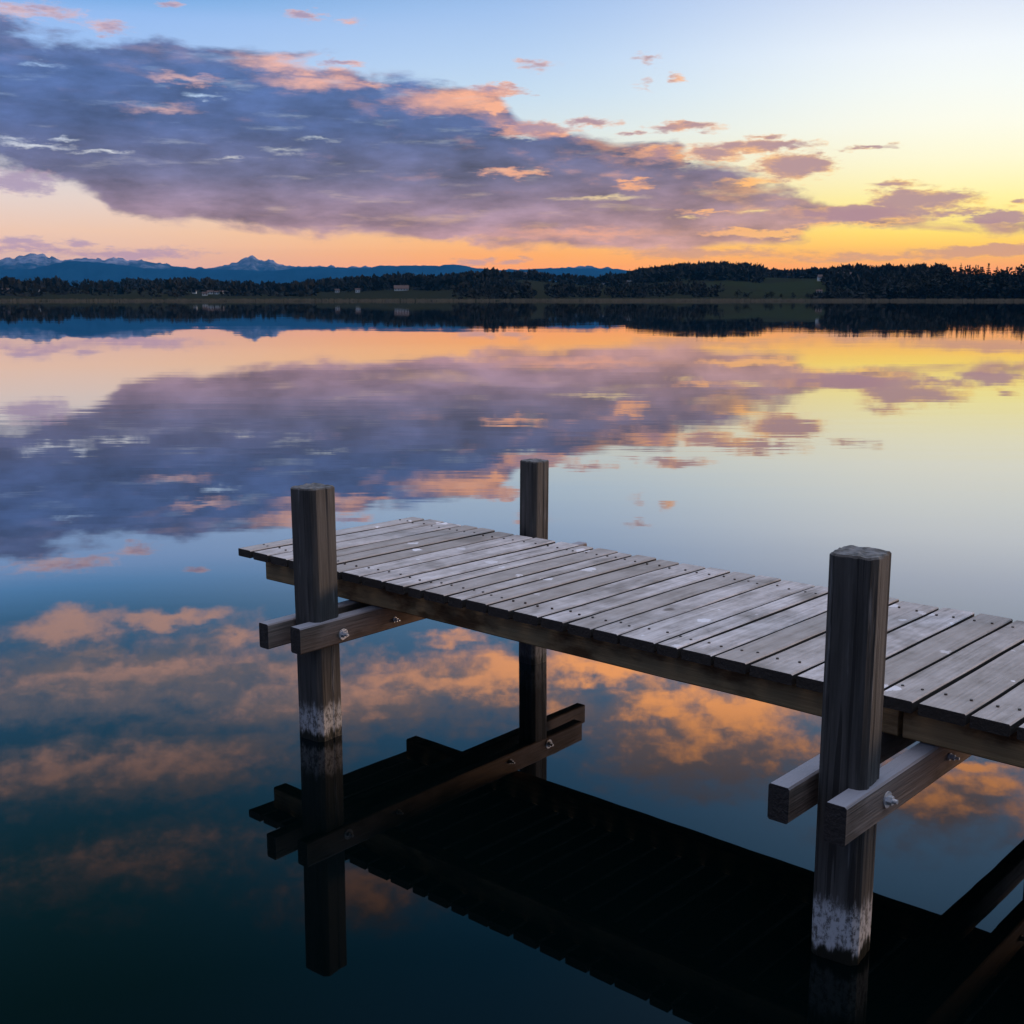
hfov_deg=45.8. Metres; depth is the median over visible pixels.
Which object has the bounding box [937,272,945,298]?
spruce tree
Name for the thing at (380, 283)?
broadleaf tree
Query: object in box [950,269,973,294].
broadleaf tree
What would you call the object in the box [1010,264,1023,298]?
broadleaf tree
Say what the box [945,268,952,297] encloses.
spruce tree
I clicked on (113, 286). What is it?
broadleaf tree
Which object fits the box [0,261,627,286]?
mountain foothills
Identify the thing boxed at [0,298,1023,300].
shore reeds
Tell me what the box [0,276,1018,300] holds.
hills
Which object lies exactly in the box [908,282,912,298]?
spruce tree
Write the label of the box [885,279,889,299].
spruce tree
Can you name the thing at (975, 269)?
broadleaf tree
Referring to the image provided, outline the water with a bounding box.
[0,301,1023,1023]
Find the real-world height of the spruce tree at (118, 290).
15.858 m
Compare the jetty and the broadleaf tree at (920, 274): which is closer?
the jetty
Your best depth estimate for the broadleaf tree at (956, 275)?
911.38 m
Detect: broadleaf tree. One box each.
[106,283,116,292]
[375,278,389,289]
[421,276,435,290]
[513,271,522,278]
[734,272,742,280]
[836,289,848,298]
[910,269,932,283]
[933,267,963,286]
[947,273,973,299]
[949,270,967,295]
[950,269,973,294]
[958,265,974,277]
[971,268,1011,281]
[992,270,1020,297]
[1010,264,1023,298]
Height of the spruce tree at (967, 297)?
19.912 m
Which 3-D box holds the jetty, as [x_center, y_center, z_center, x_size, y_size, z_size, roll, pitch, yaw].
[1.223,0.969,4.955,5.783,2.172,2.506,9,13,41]
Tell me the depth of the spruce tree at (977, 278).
893.16 m
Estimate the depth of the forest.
1281.53 m
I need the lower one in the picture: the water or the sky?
the water
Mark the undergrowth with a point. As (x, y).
(882, 292)
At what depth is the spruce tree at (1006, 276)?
898.26 m
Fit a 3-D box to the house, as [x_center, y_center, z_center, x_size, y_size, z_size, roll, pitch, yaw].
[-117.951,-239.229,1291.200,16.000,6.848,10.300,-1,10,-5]
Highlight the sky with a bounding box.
[0,0,1023,274]
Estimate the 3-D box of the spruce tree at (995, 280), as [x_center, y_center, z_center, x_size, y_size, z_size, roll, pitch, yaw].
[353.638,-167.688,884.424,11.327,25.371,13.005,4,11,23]
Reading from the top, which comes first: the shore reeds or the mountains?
the mountains
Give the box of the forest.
[0,261,951,298]
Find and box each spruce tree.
[117,281,120,294]
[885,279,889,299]
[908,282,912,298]
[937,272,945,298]
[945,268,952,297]
[962,273,974,298]
[973,266,981,298]
[979,267,984,289]
[981,263,991,298]
[989,269,1000,298]
[1001,269,1011,298]
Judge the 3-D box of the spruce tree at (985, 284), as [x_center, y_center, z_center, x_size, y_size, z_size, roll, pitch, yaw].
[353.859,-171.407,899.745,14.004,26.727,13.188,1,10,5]
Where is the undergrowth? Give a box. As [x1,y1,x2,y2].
[809,273,1023,299]
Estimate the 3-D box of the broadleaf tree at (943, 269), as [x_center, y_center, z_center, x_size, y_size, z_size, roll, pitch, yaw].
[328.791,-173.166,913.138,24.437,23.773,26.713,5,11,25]
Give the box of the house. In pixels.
[394,284,408,290]
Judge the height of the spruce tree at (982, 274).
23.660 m
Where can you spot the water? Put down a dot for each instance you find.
(454, 825)
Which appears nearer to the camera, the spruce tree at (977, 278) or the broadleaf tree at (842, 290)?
the spruce tree at (977, 278)
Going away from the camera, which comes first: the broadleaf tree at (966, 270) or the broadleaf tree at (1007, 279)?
the broadleaf tree at (1007, 279)
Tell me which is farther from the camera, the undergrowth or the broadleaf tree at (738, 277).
the broadleaf tree at (738, 277)
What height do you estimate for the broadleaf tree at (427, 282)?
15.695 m
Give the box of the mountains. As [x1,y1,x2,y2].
[0,253,803,276]
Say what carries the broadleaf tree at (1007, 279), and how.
on the hills
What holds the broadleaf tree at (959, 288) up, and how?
on the hills
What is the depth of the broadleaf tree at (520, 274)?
1463.12 m
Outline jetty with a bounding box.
[238,458,1023,965]

